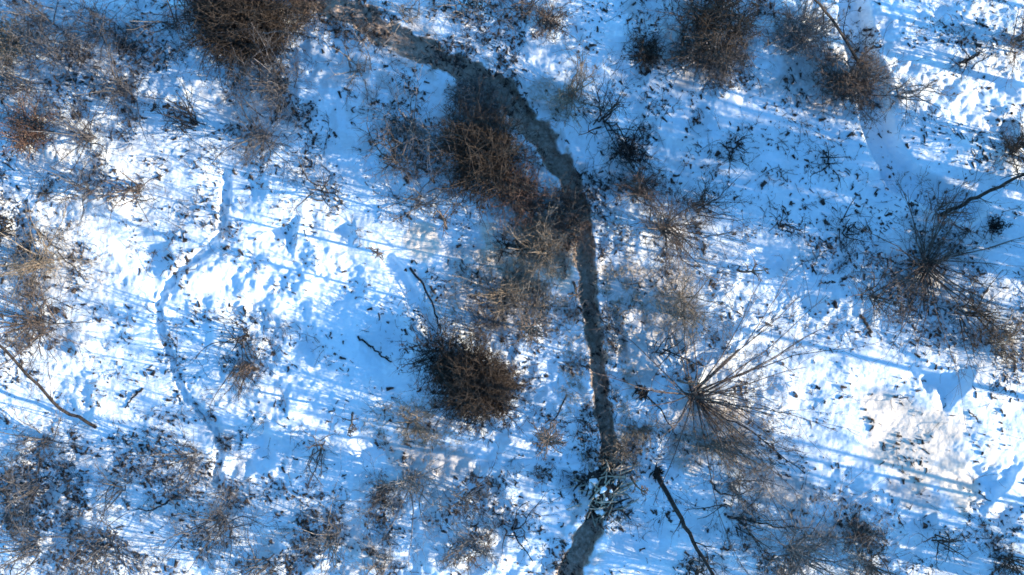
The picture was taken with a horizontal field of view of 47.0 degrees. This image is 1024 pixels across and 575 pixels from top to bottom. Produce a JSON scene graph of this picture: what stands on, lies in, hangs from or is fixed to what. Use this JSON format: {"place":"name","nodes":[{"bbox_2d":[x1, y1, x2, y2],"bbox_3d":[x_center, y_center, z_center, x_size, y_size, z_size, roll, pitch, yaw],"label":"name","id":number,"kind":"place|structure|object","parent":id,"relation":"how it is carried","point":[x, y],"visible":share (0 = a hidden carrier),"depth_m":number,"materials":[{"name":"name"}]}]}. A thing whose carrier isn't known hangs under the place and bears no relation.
{"place":"outdoors","nodes":[
{"label":"outdoors","id":0,"kind":"place"},
{"bbox_2d":[0,0,1023,574],"bbox_3d":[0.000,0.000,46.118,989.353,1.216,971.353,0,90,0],"label":"snowy ground","id":1,"kind":"structure","parent":0,"point":[310,388],"depth_m":46.02,"materials":[{"name":"snow"}]},
{"bbox_2d":[0,188,23,254],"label":"bare shrub","id":2,"kind":"object","parent":1,"relation":"on","point":[2,229],"visible":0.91,"depth_m":45.05,"materials":[{"name":"black plant"}]},
{"bbox_2d":[0,463,50,574],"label":"bare shrub","id":3,"kind":"object","parent":1,"relation":"on","point":[27,493],"visible":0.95,"depth_m":44.60,"materials":[{"name":"brown plant"}]},
{"bbox_2d":[0,0,64,88],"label":"thicket","id":4,"kind":"object","parent":1,"relation":"on","point":[8,39],"visible":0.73,"depth_m":45.24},
{"bbox_2d":[0,64,67,166],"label":"thicket","id":5,"kind":"object","parent":1,"relation":"on","point":[21,142],"visible":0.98,"depth_m":45.09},
{"bbox_2d":[0,0,75,48],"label":"bare shrub","id":6,"kind":"object","parent":1,"relation":"on","point":[27,13],"visible":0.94,"depth_m":44.60,"materials":[{"name":"brown plant"}]},
{"bbox_2d":[0,393,81,479],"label":"bare shrub","id":7,"kind":"object","parent":1,"relation":"on","point":[43,440],"visible":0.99,"depth_m":44.93,"materials":[{"name":"brown plant"}]},
{"bbox_2d":[0,479,83,574],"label":"bare shrub","id":8,"kind":"object","parent":1,"relation":"on","point":[24,549],"visible":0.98,"depth_m":43.98,"materials":[{"name":"brown plant"}]},
{"bbox_2d":[0,42,86,132],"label":"bare shrub","id":9,"kind":"object","parent":1,"relation":"on","point":[6,76],"visible":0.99,"depth_m":44.64,"materials":[{"name":"brown plant"}]},
{"bbox_2d":[0,0,96,103],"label":"thicket","id":10,"kind":"object","parent":1,"relation":"on","point":[47,47],"visible":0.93,"depth_m":44.84,"materials":[{"name":"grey plant"}]},
{"bbox_2d":[0,343,96,428],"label":"fallen branch","id":11,"kind":"object","parent":1,"relation":"on","point":[54,403],"visible":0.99,"depth_m":44.31,"materials":[{"name":"wood"}]},
{"bbox_2d":[0,185,104,319],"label":"bare shrub","id":12,"kind":"object","parent":1,"relation":"on","point":[40,257],"visible":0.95,"depth_m":44.35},
{"bbox_2d":[22,151,111,240],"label":"bare shrub","id":13,"kind":"object","parent":1,"relation":"on","point":[86,184],"visible":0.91,"depth_m":44.83,"materials":[{"name":"brown plant"}]},
{"bbox_2d":[0,236,140,399],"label":"bare shrub","id":14,"kind":"object","parent":1,"relation":"on","point":[34,321],"visible":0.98,"depth_m":44.08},
{"bbox_2d":[16,79,137,188],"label":"bare shrub","id":15,"kind":"object","parent":1,"relation":"on","point":[85,137],"visible":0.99,"depth_m":44.67,"materials":[{"name":"brown plant"}]},
{"bbox_2d":[0,476,176,574],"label":"bare shrub","id":16,"kind":"object","parent":1,"relation":"on","point":[100,548],"visible":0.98,"depth_m":44.28,"materials":[{"name":"brown plant"}]},
{"bbox_2d":[32,0,147,74],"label":"thicket","id":17,"kind":"object","parent":1,"relation":"on","point":[94,30],"visible":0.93,"depth_m":45.26,"materials":[{"name":"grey plant"}]},
{"bbox_2d":[79,449,137,539],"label":"bare shrub","id":18,"kind":"object","parent":1,"relation":"on","point":[111,497],"visible":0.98,"depth_m":44.91,"materials":[{"name":"brown plant"}]},
{"bbox_2d":[65,2,158,146],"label":"bare shrub","id":19,"kind":"object","parent":1,"relation":"on","point":[121,86],"visible":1,"depth_m":44.67,"materials":[{"name":"brown plant"}]},
{"bbox_2d":[70,148,171,239],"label":"bare shrub","id":20,"kind":"object","parent":1,"relation":"on","point":[134,189],"visible":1,"depth_m":44.99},
{"bbox_2d":[103,0,201,81],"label":"bare shrub","id":21,"kind":"object","parent":1,"relation":"on","point":[161,21],"visible":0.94,"depth_m":44.49,"materials":[{"name":"brown plant"}]},
{"bbox_2d":[119,423,218,520],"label":"bare shrub","id":22,"kind":"object","parent":1,"relation":"on","point":[190,459],"visible":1,"depth_m":44.78,"materials":[{"name":"brown plant"}]},
{"bbox_2d":[135,71,220,145],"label":"bare shrub","id":23,"kind":"object","parent":1,"relation":"on","point":[189,122],"visible":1,"depth_m":44.86,"materials":[{"name":"black plant"}]},
{"bbox_2d":[153,171,230,484],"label":"footpath","id":24,"kind":"structure","parent":1,"relation":"on","point":[198,255],"depth_m":46.26,"materials":[{"name":"snow"}]},
{"bbox_2d":[130,450,286,574],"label":"bare shrub","id":25,"kind":"object","parent":1,"relation":"on","point":[221,520],"visible":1,"depth_m":44.41,"materials":[{"name":"brown plant"}]},
{"bbox_2d":[189,313,272,379],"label":"bare shrub","id":26,"kind":"object","parent":1,"relation":"on","point":[245,336],"visible":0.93,"depth_m":44.94,"materials":[{"name":"black plant"}]},
{"bbox_2d":[194,337,279,412],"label":"bare shrub","id":27,"kind":"object","parent":1,"relation":"on","point":[242,374],"visible":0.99,"depth_m":45.28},
{"bbox_2d":[153,0,325,100],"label":"thicket","id":28,"kind":"object","parent":1,"relation":"on","point":[216,19],"visible":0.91,"depth_m":44.65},
{"bbox_2d":[197,510,304,574],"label":"bare shrub","id":29,"kind":"object","parent":1,"relation":"on","point":[263,567],"visible":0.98,"depth_m":44.89,"materials":[{"name":"brown plant"}]},
{"bbox_2d":[189,48,339,198],"bbox_3d":[-9.239,-6.183,43.819,5.478,4.666,5.854,0,90,0],"label":"bare shrub","id":30,"kind":"object","parent":1,"relation":"on","point":[260,137],"visible":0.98,"depth_m":44.57,"materials":[{"name":"brown plant"}]},
{"bbox_2d":[214,20,322,156],"bbox_3d":[-9.347,-7.680,43.822,4.254,4.782,5.032,-26,90,0],"label":"bare shrub","id":31,"kind":"object","parent":1,"relation":"on","point":[278,87],"visible":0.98,"depth_m":44.35,"materials":[{"name":"brown plant"}]},
{"bbox_2d":[275,0,330,36],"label":"thicket","id":32,"kind":"object","parent":1,"relation":"on","point":[308,2],"visible":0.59,"depth_m":45.68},
{"bbox_2d":[246,441,377,574],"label":"bare shrub","id":33,"kind":"object","parent":1,"relation":"on","point":[327,537],"visible":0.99,"depth_m":44.36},
{"bbox_2d":[277,153,348,222],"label":"bare shrub","id":34,"kind":"object","parent":1,"relation":"on","point":[324,192],"visible":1,"depth_m":45.31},
{"bbox_2d":[292,412,339,490],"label":"bare shrub","id":35,"kind":"object","parent":1,"relation":"on","point":[319,454],"visible":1,"depth_m":45.13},
{"bbox_2d":[315,14,379,108],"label":"bare shrub","id":36,"kind":"object","parent":1,"relation":"on","point":[358,65],"visible":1,"depth_m":44.82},
{"bbox_2d":[324,533,414,574],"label":"bare shrub","id":37,"kind":"object","parent":1,"relation":"on","point":[382,567],"visible":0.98,"depth_m":44.59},
{"bbox_2d":[364,467,405,515],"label":"thicket","id":38,"kind":"object","parent":1,"relation":"on","point":[377,496],"visible":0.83,"depth_m":45.50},
{"bbox_2d":[355,98,452,204],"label":"bare shrub","id":39,"kind":"object","parent":1,"relation":"on","point":[394,160],"visible":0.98,"depth_m":44.61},
{"bbox_2d":[350,448,459,573],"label":"bare shrub","id":40,"kind":"object","parent":1,"relation":"on","point":[411,479],"visible":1,"depth_m":44.25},
{"bbox_2d":[372,0,440,58],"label":"bare shrub","id":41,"kind":"object","parent":1,"relation":"on","point":[405,15],"visible":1,"depth_m":45.01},
{"bbox_2d":[356,55,459,179],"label":"bare shrub","id":42,"kind":"object","parent":1,"relation":"on","point":[411,124],"visible":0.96,"depth_m":44.49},
{"bbox_2d":[382,254,441,349],"bbox_3d":[-3.818,0.514,46.258,0.865,0.338,4.298,-29,90,0],"label":"snow ditch","id":43,"kind":"object","parent":1,"relation":"on","point":[398,274],"visible":0.83,"depth_m":46.34,"materials":[{"name":"snow"}]},
{"bbox_2d":[381,389,454,456],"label":"bare shrub","id":44,"kind":"object","parent":1,"relation":"on","point":[417,425],"visible":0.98,"depth_m":45.06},
{"bbox_2d":[1,66,841,532],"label":"matted grass","id":45,"kind":"structure","parent":1,"relation":"on","point":[557,302],"depth_m":45.99,"materials":[{"name":"plant"}]},
{"bbox_2d":[369,166,474,231],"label":"bare shrub","id":46,"kind":"object","parent":1,"relation":"on","point":[419,204],"visible":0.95,"depth_m":45.41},
{"bbox_2d":[392,307,489,415],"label":"thicket","id":47,"kind":"object","parent":1,"relation":"on","point":[435,349],"visible":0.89,"depth_m":45.14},
{"bbox_2d":[427,102,493,158],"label":"thicket","id":48,"kind":"object","parent":1,"relation":"on","point":[441,134],"visible":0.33,"depth_m":45.40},
{"bbox_2d":[310,0,618,574],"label":"dirt trench","id":49,"kind":"object","parent":1,"relation":"on","point":[581,548],"visible":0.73,"depth_m":46.19,"materials":[{"name":"soil"}]},
{"bbox_2d":[430,508,502,574],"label":"thicket","id":50,"kind":"object","parent":1,"relation":"on","point":[479,553],"visible":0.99,"depth_m":45.04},
{"bbox_2d":[430,0,517,44],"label":"bare shrub","id":51,"kind":"object","parent":1,"relation":"on","point":[476,7],"visible":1,"depth_m":44.79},
{"bbox_2d":[434,442,516,540],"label":"bare shrub","id":52,"kind":"object","parent":1,"relation":"on","point":[464,499],"visible":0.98,"depth_m":44.23,"materials":[{"name":"brown plant"}]},
{"bbox_2d":[442,73,513,134],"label":"thicket","id":53,"kind":"object","parent":1,"relation":"on","point":[461,87],"visible":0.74,"depth_m":45.39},
{"bbox_2d":[411,310,547,446],"bbox_3d":[-1.191,3.400,44.634,5.338,3.284,5.374,0,90,0],"label":"thicket","id":54,"kind":"object","parent":1,"relation":"on","point":[496,383],"visible":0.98,"depth_m":44.97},
{"bbox_2d":[455,293,511,354],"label":"bare shrub","id":55,"kind":"object","parent":1,"relation":"on","point":[486,324],"visible":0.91,"depth_m":45.34,"materials":[{"name":"brown plant"}]},
{"bbox_2d":[405,66,589,256],"bbox_3d":[-1.243,-4.745,43.748,5.947,4.790,7.190,-32,90,0],"label":"thicket","id":56,"kind":"object","parent":1,"relation":"on","point":[478,157],"visible":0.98,"depth_m":44.48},
{"bbox_2d":[448,256,571,328],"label":"bare shrub","id":57,"kind":"object","parent":1,"relation":"on","point":[499,292],"visible":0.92,"depth_m":45.47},
{"bbox_2d":[0,0,1023,574],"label":"brushwood","id":58,"kind":"object","parent":1,"relation":"on","point":[338,18],"visible":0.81,"depth_m":45.83,"materials":[{"name":"plant"}]},
{"bbox_2d":[0,0,1023,574],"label":"undergrowth","id":59,"kind":"object","parent":1,"relation":"on","point":[196,192],"visible":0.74,"depth_m":45.84,"materials":[{"name":"brown plant"}]},
{"bbox_2d":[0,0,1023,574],"bbox_3d":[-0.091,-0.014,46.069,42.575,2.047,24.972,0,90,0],"label":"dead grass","id":60,"kind":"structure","parent":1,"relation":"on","point":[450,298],"depth_m":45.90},
{"bbox_2d":[0,0,1023,574],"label":"dry weeds","id":61,"kind":"object","parent":1,"relation":"on","point":[468,298],"visible":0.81,"depth_m":45.90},
{"bbox_2d":[0,0,1023,574],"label":"soil clods","id":62,"kind":"object","parent":1,"relation":"on","point":[416,150],"visible":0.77,"depth_m":45.98,"materials":[{"name":"soil"}]},
{"bbox_2d":[486,225,542,266],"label":"bare shrub","id":63,"kind":"object","parent":1,"relation":"on","point":[507,244],"visible":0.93,"depth_m":45.52,"materials":[{"name":"black plant"}]},
{"bbox_2d":[474,143,566,245],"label":"thicket","id":64,"kind":"object","parent":1,"relation":"on","point":[529,204],"visible":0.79,"depth_m":45.25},
{"bbox_2d":[486,0,557,31],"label":"bare shrub","id":65,"kind":"object","parent":1,"relation":"on","point":[521,2],"visible":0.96,"depth_m":44.77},
{"bbox_2d":[500,303,550,358],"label":"bare shrub","id":66,"kind":"object","parent":1,"relation":"on","point":[529,329],"visible":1,"depth_m":41.09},
{"bbox_2d":[499,480,560,568],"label":"bare shrub","id":67,"kind":"object","parent":1,"relation":"on","point":[520,545],"visible":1,"depth_m":44.27,"materials":[{"name":"black plant"}]},
{"bbox_2d":[528,420,568,461],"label":"bare shrub","id":68,"kind":"object","parent":1,"relation":"on","point":[548,440],"visible":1,"depth_m":40.81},
{"bbox_2d":[488,169,615,325],"bbox_3d":[0.906,-1.485,44.614,3.966,3.052,6.389,38,90,0],"label":"bare shrub","id":69,"kind":"object","parent":1,"relation":"on","point":[544,239],"visible":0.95,"depth_m":45.08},
{"bbox_2d":[519,0,592,55],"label":"thicket","id":70,"kind":"object","parent":1,"relation":"on","point":[551,21],"visible":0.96,"depth_m":45.19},
{"bbox_2d":[536,172,593,252],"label":"thicket","id":71,"kind":"object","parent":1,"relation":"on","point":[562,220],"visible":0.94,"depth_m":45.42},
{"bbox_2d":[534,34,628,131],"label":"bare shrub","id":72,"kind":"object","parent":1,"relation":"on","point":[571,94],"visible":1,"depth_m":44.75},
{"bbox_2d":[566,444,640,530],"bbox_3d":[3.624,7.844,45.533,3.053,1.657,3.732,0,90,0],"label":"debris heap","id":73,"kind":"object","parent":1,"relation":"on","point":[605,484],"visible":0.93,"depth_m":45.55,"materials":[{"name":"plant"}]},
{"bbox_2d":[564,51,659,177],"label":"bare shrub","id":74,"kind":"object","parent":1,"relation":"on","point":[607,114],"visible":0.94,"depth_m":44.42,"materials":[{"name":"black plant"}]},
{"bbox_2d":[591,429,644,480],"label":"bare shrub","id":75,"kind":"object","parent":1,"relation":"on","point":[617,448],"visible":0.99,"depth_m":45.12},
{"bbox_2d":[586,120,666,198],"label":"bare shrub","id":76,"kind":"object","parent":1,"relation":"on","point":[632,147],"visible":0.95,"depth_m":44.97,"materials":[{"name":"black plant"}]},
{"bbox_2d":[609,416,667,457],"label":"bare shrub","id":77,"kind":"object","parent":1,"relation":"on","point":[637,435],"visible":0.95,"depth_m":45.22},
{"bbox_2d":[605,152,674,232],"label":"bare shrub","id":78,"kind":"object","parent":1,"relation":"on","point":[636,189],"visible":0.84,"depth_m":44.67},
{"bbox_2d":[616,20,671,74],"bbox_3d":[5.145,-9.190,45.307,2.367,1.534,2.103,0,90,0],"label":"brush pile","id":79,"kind":"object","parent":1,"relation":"on","point":[648,55],"visible":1,"depth_m":45.48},
{"bbox_2d":[648,318,705,377],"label":"bare shrub","id":80,"kind":"object","parent":1,"relation":"on","point":[670,352],"visible":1,"depth_m":44.92,"materials":[{"name":"black plant"}]},
{"bbox_2d":[601,176,758,317],"bbox_3d":[6.566,-1.664,43.172,4.916,5.729,6.673,-31,90,0],"label":"bare shrub","id":81,"kind":"object","parent":1,"relation":"on","point":[665,230],"visible":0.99,"depth_m":44.00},
{"bbox_2d":[649,461,722,574],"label":"leaning trunk","id":82,"kind":"object","parent":1,"relation":"on","point":[657,472],"visible":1,"depth_m":43.59,"materials":[{"name":"black plant"}]},
{"bbox_2d":[641,245,758,361],"bbox_3d":[6.842,0.647,44.024,3.663,4.065,4.644,-22,90,0],"label":"bare shrub","id":83,"kind":"object","parent":1,"relation":"on","point":[680,313],"visible":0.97,"depth_m":44.34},
{"bbox_2d":[660,18,762,93],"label":"thicket","id":84,"kind":"object","parent":1,"relation":"on","point":[709,71],"visible":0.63,"depth_m":45.30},
{"bbox_2d":[686,543,747,574],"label":"bare shrub","id":85,"kind":"object","parent":1,"relation":"on","point":[698,571],"visible":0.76,"depth_m":44.79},
{"bbox_2d":[645,0,790,95],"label":"thicket","id":86,"kind":"object","parent":1,"relation":"on","point":[742,19],"visible":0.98,"depth_m":44.69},
{"bbox_2d":[666,156,770,261],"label":"bare shrub","id":87,"kind":"object","parent":1,"relation":"on","point":[704,201],"visible":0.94,"depth_m":44.88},
{"bbox_2d":[535,191,903,574],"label":"bare shrub","id":88,"kind":"object","parent":1,"relation":"on","point":[698,398],"visible":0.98,"depth_m":44.91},
{"bbox_2d":[659,408,781,489],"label":"bare shrub","id":89,"kind":"object","parent":1,"relation":"on","point":[718,448],"visible":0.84,"depth_m":45.22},
{"bbox_2d":[707,122,759,176],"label":"bare shrub","id":90,"kind":"object","parent":1,"relation":"on","point":[732,151],"visible":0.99,"depth_m":45.54,"materials":[{"name":"black plant"}]},
{"bbox_2d":[665,476,829,574],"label":"bare shrub","id":91,"kind":"object","parent":1,"relation":"on","point":[743,524],"visible":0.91,"depth_m":44.70,"materials":[{"name":"black plant"}]},
{"bbox_2d":[714,446,805,532],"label":"bare shrub","id":92,"kind":"object","parent":1,"relation":"on","point":[733,489],"visible":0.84,"depth_m":44.81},
{"bbox_2d":[767,201,808,242],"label":"bare shrub","id":93,"kind":"object","parent":1,"relation":"on","point":[782,225],"visible":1,"depth_m":45.18,"materials":[{"name":"black plant"}]},
{"bbox_2d":[755,0,856,73],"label":"thicket","id":94,"kind":"object","parent":1,"relation":"on","point":[802,31],"visible":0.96,"depth_m":45.42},
{"bbox_2d":[712,444,901,574],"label":"bare shrub","id":95,"kind":"object","parent":1,"relation":"on","point":[791,553],"visible":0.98,"depth_m":43.69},
{"bbox_2d":[808,139,854,191],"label":"bare shrub","id":96,"kind":"object","parent":1,"relation":"on","point":[828,157],"visible":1,"depth_m":45.40,"materials":[{"name":"black plant"}]},
{"bbox_2d":[828,190,889,251],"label":"bare shrub","id":97,"kind":"object","parent":1,"relation":"on","point":[849,230],"visible":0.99,"depth_m":45.34,"materials":[{"name":"black plant"}]},
{"bbox_2d":[827,500,900,572],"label":"thicket","id":98,"kind":"object","parent":1,"relation":"on","point":[870,531],"visible":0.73,"depth_m":45.33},
{"bbox_2d":[801,27,932,142],"bbox_3d":[13.109,-7.791,44.697,4.737,3.077,4.378,20,90,0],"label":"thicket","id":99,"kind":"object","parent":1,"relation":"on","point":[856,81],"visible":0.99,"depth_m":45.22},
{"bbox_2d":[823,506,927,574],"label":"bare shrub","id":100,"kind":"object","parent":1,"relation":"on","point":[873,568],"visible":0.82,"depth_m":44.55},
{"bbox_2d":[834,252,929,336],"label":"bare shrub","id":101,"kind":"object","parent":1,"relation":"on","point":[877,297],"visible":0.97,"depth_m":44.79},
{"bbox_2d":[838,0,980,221],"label":"snow gully","id":102,"kind":"object","parent":1,"relation":"on","point":[889,151],"visible":0.67,"depth_m":46.83,"materials":[{"name":"snow"}]},
{"bbox_2d":[801,0,876,90],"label":"leaning trunk","id":103,"kind":"object","parent":102,"relation":"on","point":[842,34],"visible":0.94,"depth_m":43.41,"materials":[{"name":"black plant"}]},
{"bbox_2d":[870,52,964,138],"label":"bare shrub","id":104,"kind":"object","parent":1,"relation":"on","point":[905,92],"visible":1,"depth_m":45.16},
{"bbox_2d":[835,157,1023,454],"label":"bare shrub","id":105,"kind":"object","parent":1,"relation":"on","point":[929,271],"visible":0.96,"depth_m":45.02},
{"bbox_2d":[910,526,982,570],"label":"bare shrub","id":106,"kind":"object","parent":1,"relation":"on","point":[946,540],"visible":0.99,"depth_m":45.13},
{"bbox_2d":[918,174,978,240],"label":"bare shrub","id":107,"kind":"object","parent":1,"relation":"on","point":[942,206],"visible":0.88,"depth_m":45.28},
{"bbox_2d":[943,33,1001,91],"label":"bare shrub","id":108,"kind":"object","parent":1,"relation":"on","point":[966,59],"visible":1,"depth_m":45.56,"materials":[{"name":"black plant"}]},
{"bbox_2d":[929,248,1023,392],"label":"bare shrub","id":109,"kind":"object","parent":1,"relation":"on","point":[977,314],"visible":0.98,"depth_m":44.40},
{"bbox_2d":[940,171,1023,216],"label":"leaning trunk","id":110,"kind":"object","parent":1,"relation":"on","point":[979,196],"visible":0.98,"depth_m":43.45,"materials":[{"name":"black plant"}]},
{"bbox_2d":[979,214,1011,243],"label":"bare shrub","id":111,"kind":"object","parent":1,"relation":"on","point":[994,226],"visible":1,"depth_m":45.43,"materials":[{"name":"black plant"}]},
{"bbox_2d":[973,0,1023,93],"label":"bare shrub","id":112,"kind":"object","parent":1,"relation":"on","point":[1019,38],"visible":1,"depth_m":44.98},
{"bbox_2d":[975,103,1023,189],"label":"bare shrub","id":113,"kind":"object","parent":1,"relation":"on","point":[1015,147],"visible":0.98,"depth_m":44.90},
{"bbox_2d":[979,540,1023,574],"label":"bare shrub","id":114,"kind":"object","parent":1,"relation":"on","point":[1020,568],"visible":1,"depth_m":45.16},
{"bbox_2d":[986,306,1023,368],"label":"thicket","id":115,"kind":"object","parent":1,"relation":"on","point":[1009,339],"visible":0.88,"depth_m":45.05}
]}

